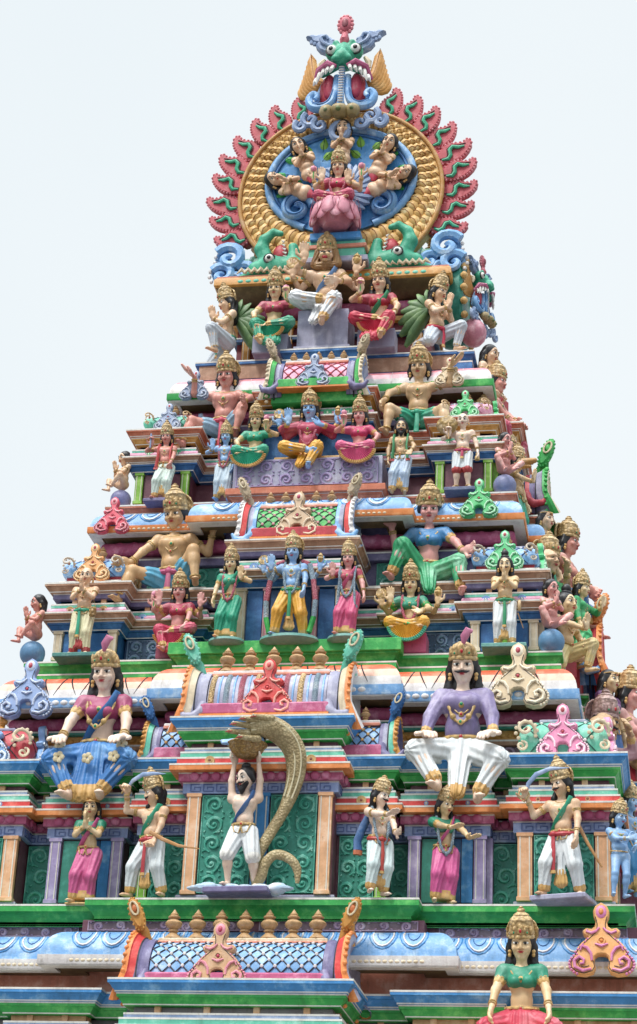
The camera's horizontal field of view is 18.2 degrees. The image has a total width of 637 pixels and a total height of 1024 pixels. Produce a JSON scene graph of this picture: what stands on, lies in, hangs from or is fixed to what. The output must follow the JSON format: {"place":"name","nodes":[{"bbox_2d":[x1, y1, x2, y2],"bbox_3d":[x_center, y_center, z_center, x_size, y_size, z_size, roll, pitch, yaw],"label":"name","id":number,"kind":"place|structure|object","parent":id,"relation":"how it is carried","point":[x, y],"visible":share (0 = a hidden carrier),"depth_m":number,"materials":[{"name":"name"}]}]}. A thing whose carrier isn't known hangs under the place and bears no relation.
{"place":"outdoors","nodes":[
{"label":"outdoors","id":0,"kind":"place"},
{"bbox_2d":[0,0,636,727],"label":"sky","id":1,"kind":"structure","parent":0,"point":[117,117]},
{"label":"ground","id":2,"kind":"structure","parent":0,"visible":0},
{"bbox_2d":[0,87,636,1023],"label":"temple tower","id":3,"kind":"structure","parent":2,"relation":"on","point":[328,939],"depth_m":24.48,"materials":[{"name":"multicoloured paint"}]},
{"bbox_2d":[10,594,47,662],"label":"child statue","id":4,"kind":"object","parent":3,"relation":"on","point":[32,648],"visible":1,"depth_m":26.52,"materials":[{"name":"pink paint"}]},
{"bbox_2d":[52,568,98,664],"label":"standing statue","id":5,"kind":"object","parent":3,"relation":"on","point":[82,616],"visible":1,"depth_m":26.20,"materials":[{"name":"multicoloured paint"}]},
{"bbox_2d":[65,799,106,904],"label":"standing statue","id":6,"kind":"object","parent":3,"relation":"on","point":[90,826],"visible":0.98,"depth_m":23.87,"materials":[{"name":"pink paint"}]},
{"bbox_2d":[41,635,137,802],"bbox_3d":[-2.736,2.551,24.731,1.085,2.237,1.007,-19,-33,38],"label":"seated statue","id":7,"kind":"object","parent":3,"relation":"on","point":[100,760],"visible":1,"depth_m":24.56,"materials":[{"name":"paint"}]},
{"bbox_2d":[102,451,130,504],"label":"child statue","id":8,"kind":"object","parent":3,"relation":"on","point":[119,482],"visible":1,"depth_m":28.27,"materials":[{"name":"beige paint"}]},
{"bbox_2d":[119,766,199,897],"bbox_3d":[-1.845,3.766,23.617,1.101,1.603,0.419,-7,-27,19],"label":"standing statue","id":9,"kind":"object","parent":3,"relation":"on","point":[147,855],"visible":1,"depth_m":23.55,"materials":[{"name":"white paint"}]},
{"bbox_2d":[143,420,176,507],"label":"standing statue","id":10,"kind":"object","parent":3,"relation":"on","point":[165,449],"visible":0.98,"depth_m":28.04,"materials":[{"name":"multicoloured paint"}]},
{"bbox_2d":[108,483,216,602],"bbox_3d":[-2.046,0.433,27.189,1.409,1.907,0.864,-2,-26,10],"label":"seated statue","id":11,"kind":"object","parent":3,"relation":"on","point":[177,550],"visible":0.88,"depth_m":27.22,"materials":[{"name":"beige paint"}]},
{"bbox_2d":[147,567,206,658],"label":"seated statue","id":12,"kind":"object","parent":3,"relation":"on","point":[179,607],"visible":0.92,"depth_m":26.39,"materials":[{"name":"red paint"}]},
{"bbox_2d":[174,350,253,447],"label":"seated statue","id":13,"kind":"object","parent":3,"relation":"on","point":[225,400],"visible":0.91,"depth_m":28.96,"materials":[{"name":"paint"}]},
{"bbox_2d":[205,419,233,501],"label":"standing statue","id":14,"kind":"object","parent":3,"relation":"on","point":[223,474],"visible":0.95,"depth_m":27.99,"materials":[{"name":"blue paint"}]},
{"bbox_2d":[208,542,251,645],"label":"standing statue","id":15,"kind":"object","parent":3,"relation":"on","point":[228,579],"visible":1,"depth_m":25.84,"materials":[{"name":"green paint"}]},
{"bbox_2d":[205,282,264,361],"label":"kneeling statue","id":16,"kind":"object","parent":3,"relation":"on","point":[221,337],"visible":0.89,"depth_m":29.93,"materials":[{"name":"white paint"}]},
{"bbox_2d":[187,751,293,897],"bbox_3d":[-0.862,3.598,23.322,1.248,1.805,0.354,-3,-26,13],"label":"standing statue","id":17,"kind":"object","parent":3,"relation":"on","point":[243,831],"visible":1,"depth_m":23.14,"materials":[{"name":"paint"}]},
{"bbox_2d":[220,737,267,759],"bbox_3d":[-0.852,2.785,23.706,0.483,0.275,0.488,-18,-32,36],"label":"basket","id":18,"kind":"object","parent":17,"relation":"attached to","point":[243,749],"visible":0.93,"depth_m":23.57,"materials":[{"name":"stone"}]},
{"bbox_2d":[225,714,306,883],"bbox_3d":[-0.680,3.363,23.351,1.026,2.034,0.471,11,-27,-18],"label":"cobra statue","id":19,"kind":"object","parent":17,"relation":"on","point":[284,736],"visible":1,"depth_m":23.50,"materials":[{"name":"paint"}]},
{"bbox_2d":[229,400,278,467],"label":"seated statue","id":20,"kind":"object","parent":3,"relation":"on","point":[254,435],"visible":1,"depth_m":28.06,"materials":[{"name":"green paint"}]},
{"bbox_2d":[236,228,302,275],"bbox_3d":[-0.619,-3.967,30.740,1.318,0.913,0.470,-2,-26,10],"label":"water beast","id":21,"kind":"object","parent":3,"relation":"on","point":[268,261],"visible":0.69,"depth_m":30.62,"materials":[{"name":"green paint"}]},
{"bbox_2d":[249,265,296,358],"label":"seated statue","id":22,"kind":"object","parent":3,"relation":"on","point":[275,327],"visible":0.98,"depth_m":29.52,"materials":[{"name":"green paint"}]},
{"bbox_2d":[264,172,312,200],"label":"attendant statue","id":23,"kind":"object","parent":3,"relation":"attached to","point":[287,186],"visible":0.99,"depth_m":31.20,"materials":[{"name":"beige paint"}]},
{"bbox_2d":[257,530,326,644],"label":"standing statue","id":24,"kind":"object","parent":3,"relation":"on","point":[292,567],"visible":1,"depth_m":25.72,"materials":[{"name":"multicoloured paint"}]},
{"bbox_2d":[289,137,317,182],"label":"attendant statue","id":25,"kind":"object","parent":3,"relation":"attached to","point":[303,158],"visible":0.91,"depth_m":31.38,"materials":[{"name":"beige paint"}]},
{"bbox_2d":[272,387,341,468],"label":"seated statue","id":26,"kind":"object","parent":3,"relation":"on","point":[308,427],"visible":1,"depth_m":28.01,"materials":[{"name":"paint"}]},
{"bbox_2d":[284,231,364,325],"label":"seated statue","id":27,"kind":"object","parent":3,"relation":"on","point":[326,276],"visible":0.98,"depth_m":29.94,"materials":[{"name":"paint"}]},
{"bbox_2d":[302,145,372,269],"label":"seated statue","id":28,"kind":"object","parent":3,"relation":"on","point":[339,200],"visible":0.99,"depth_m":30.31,"materials":[{"name":"pink paint"}]},
{"bbox_2d":[292,15,391,140],"bbox_3d":[0.391,-6.991,32.041,1.565,2.582,0.607,-2,-26,10],"label":"guardian head","id":29,"kind":"object","parent":3,"relation":"attached to","point":[357,89],"visible":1,"depth_m":31.95},
{"bbox_2d":[330,119,354,162],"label":"attendant statue","id":30,"kind":"object","parent":3,"relation":"on","point":[346,144],"visible":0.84,"depth_m":31.38,"materials":[{"name":"beige paint"}]},
{"bbox_2d":[324,537,365,642],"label":"standing statue","id":31,"kind":"object","parent":3,"relation":"on","point":[348,573],"visible":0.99,"depth_m":25.59,"materials":[{"name":"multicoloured paint"}]},
{"bbox_2d":[334,394,380,463],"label":"seated statue","id":32,"kind":"object","parent":3,"relation":"on","point":[360,449],"visible":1,"depth_m":27.84,"materials":[{"name":"pink paint"}]},
{"bbox_2d":[348,256,400,354],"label":"seated statue","id":33,"kind":"object","parent":3,"relation":"on","point":[377,323],"visible":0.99,"depth_m":29.29,"materials":[{"name":"red paint"}]},
{"bbox_2d":[353,775,401,896],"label":"standing statue","id":34,"kind":"object","parent":3,"relation":"on","point":[379,817],"visible":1,"depth_m":22.97,"materials":[{"name":"white paint"}]},
{"bbox_2d":[368,133,398,181],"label":"attendant statue","id":35,"kind":"object","parent":3,"relation":"attached to","point":[383,157],"visible":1,"depth_m":31.14,"materials":[{"name":"beige paint"}]},
{"bbox_2d":[363,164,416,197],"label":"attendant statue","id":36,"kind":"object","parent":3,"relation":"attached to","point":[396,178],"visible":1,"depth_m":30.94,"materials":[{"name":"beige paint"}]},
{"bbox_2d":[364,221,430,268],"bbox_3d":[1.133,-4.027,30.433,1.318,0.913,0.470,-2,-26,10],"label":"water beast","id":37,"kind":"object","parent":3,"relation":"on","point":[392,253],"visible":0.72,"depth_m":30.26,"materials":[{"name":"green paint"}]},
{"bbox_2d":[386,417,416,494],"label":"standing statue","id":38,"kind":"object","parent":3,"relation":"on","point":[399,442],"visible":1,"depth_m":27.52,"materials":[{"name":"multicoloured paint"}]},
{"bbox_2d":[374,558,444,653],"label":"seated statue","id":39,"kind":"object","parent":3,"relation":"on","point":[409,628],"visible":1,"depth_m":25.81,"materials":[{"name":"yellow paint"}]},
{"bbox_2d":[378,340,463,435],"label":"seated statue","id":40,"kind":"object","parent":3,"relation":"on","point":[418,392],"visible":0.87,"depth_m":28.46,"materials":[{"name":"beige paint"}]},
{"bbox_2d":[382,479,475,595],"bbox_3d":[1.492,0.366,26.589,1.382,1.833,0.738,-6,-27,18],"label":"seated statue","id":41,"kind":"object","parent":3,"relation":"on","point":[429,538],"visible":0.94,"depth_m":26.47,"materials":[{"name":"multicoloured paint"}]},
{"bbox_2d":[398,270,467,349],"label":"kneeling statue","id":42,"kind":"object","parent":3,"relation":"on","point":[419,313],"visible":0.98,"depth_m":29.44,"materials":[{"name":"multicoloured paint"}]},
{"bbox_2d":[428,784,481,903],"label":"standing statue","id":43,"kind":"object","parent":3,"relation":"on","point":[445,824],"visible":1,"depth_m":23.11,"materials":[{"name":"multicoloured paint"}]},
{"bbox_2d":[404,627,510,803],"bbox_3d":[1.690,2.435,23.912,1.082,2.299,1.058,20,-30,-31],"label":"seated statue","id":44,"kind":"object","parent":3,"relation":"on","point":[462,700],"visible":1,"depth_m":23.86,"materials":[{"name":"paint"}]},
{"bbox_2d":[436,413,479,497],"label":"standing statue","id":45,"kind":"object","parent":3,"relation":"on","point":[462,453],"visible":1,"depth_m":27.33,"materials":[{"name":"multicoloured paint"}]},
{"bbox_2d":[463,255,497,342],"bbox_3d":[2.537,-3.310,30.609,0.381,1.495,0.939,-12,-29,28],"label":"guardian head","id":46,"kind":"object","parent":3,"relation":"attached to","point":[478,282],"visible":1,"depth_m":30.48},
{"bbox_2d":[473,394,492,408],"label":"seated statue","id":47,"kind":"object","parent":3,"relation":"on","point":[478,400],"visible":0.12,"depth_m":28.51,"materials":[{"name":"beige paint"}]},
{"bbox_2d":[478,344,508,410],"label":"seated statue","id":48,"kind":"object","parent":3,"relation":"on","point":[488,354],"visible":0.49,"depth_m":29.43,"materials":[{"name":"beige paint"}]},
{"bbox_2d":[481,549,527,655],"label":"standing statue","id":49,"kind":"object","parent":3,"relation":"on","point":[505,581],"visible":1,"depth_m":25.26,"materials":[{"name":"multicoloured paint"}]},
{"bbox_2d":[493,432,524,491],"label":"child statue","id":50,"kind":"object","parent":3,"relation":"on","point":[503,457],"visible":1,"depth_m":27.32,"materials":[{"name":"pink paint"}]},
{"bbox_2d":[485,360,532,464],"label":"seated statue","id":51,"kind":"object","parent":3,"relation":"on","point":[497,370],"visible":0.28,"depth_m":29.08,"materials":[{"name":"pink paint"}]},
{"bbox_2d":[511,432,516,446],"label":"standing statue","id":52,"kind":"object","parent":3,"relation":"on","point":[513,439],"visible":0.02,"depth_m":28.34,"materials":[{"name":"beige paint"}]},
{"bbox_2d":[476,906,562,1023],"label":"seated statue","id":53,"kind":"object","parent":3,"relation":"on","point":[521,972],"visible":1,"depth_m":21.62,"materials":[{"name":"multicoloured paint"}]},
{"bbox_2d":[510,442,536,524],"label":"standing statue","id":54,"kind":"object","parent":3,"relation":"on","point":[518,450],"visible":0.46,"depth_m":27.75,"materials":[{"name":"multicoloured paint"}]},
{"bbox_2d":[535,510,562,581],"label":"standing statue","id":55,"kind":"object","parent":3,"relation":"on","point":[545,519],"visible":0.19,"depth_m":27.68,"materials":[{"name":"multicoloured paint"}]},
{"bbox_2d":[538,579,573,650],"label":"child statue","id":56,"kind":"object","parent":3,"relation":"on","point":[551,638],"visible":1,"depth_m":25.34,"materials":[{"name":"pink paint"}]},
{"bbox_2d":[515,754,602,905],"bbox_3d":[2.775,3.632,22.891,0.935,1.738,0.497,-9,-28,23],"label":"standing statue","id":57,"kind":"object","parent":3,"relation":"on","point":[561,849],"visible":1,"depth_m":22.72,"materials":[{"name":"multicoloured paint"}]},
{"bbox_2d":[531,530,592,677],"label":"seated statue","id":58,"kind":"object","parent":3,"relation":"on","point":[548,540],"visible":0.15,"depth_m":26.92,"materials":[{"name":"paint"}]},
{"bbox_2d":[556,584,599,671],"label":"kneeling statue","id":59,"kind":"object","parent":3,"relation":"on","point":[580,648],"visible":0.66,"depth_m":25.73,"materials":[{"name":"beige paint"}]},
{"bbox_2d":[554,516,610,639],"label":"seated statue","id":60,"kind":"object","parent":3,"relation":"on","point":[567,532],"visible":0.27,"depth_m":27.89,"materials":[{"name":"paint"}]},
{"bbox_2d":[572,568,605,669],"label":"standing statue","id":61,"kind":"object","parent":3,"relation":"on","point":[581,582],"visible":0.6,"depth_m":27.05,"materials":[{"name":"multicoloured paint"}]},
{"bbox_2d":[584,688,636,871],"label":"seated statue","id":62,"kind":"object","parent":3,"relation":"on","point":[603,704],"visible":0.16,"depth_m":25.43,"materials":[{"name":"beige stone"}]},
{"bbox_2d":[595,669,626,747],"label":"standing statue","id":63,"kind":"object","parent":3,"relation":"on","point":[608,679],"visible":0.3,"depth_m":26.29,"materials":[{"name":"multicoloured paint"}]},
{"bbox_2d":[605,797,636,898],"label":"standing statue","id":64,"kind":"object","parent":3,"relation":"on","point":[619,834],"visible":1,"depth_m":22.52,"materials":[{"name":"blue paint"}]},
{"bbox_2d":[614,664,636,780],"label":"seated statue","id":65,"kind":"object","parent":3,"relation":"on","point":[625,694],"visible":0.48,"depth_m":26.55,"materials":[{"name":"stone"}]},
{"bbox_2d":[621,779,636,896],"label":"standing statue","id":66,"kind":"object","parent":3,"relation":"on","point":[630,796],"visible":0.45,"depth_m":24.11,"materials":[{"name":"multicoloured paint"}]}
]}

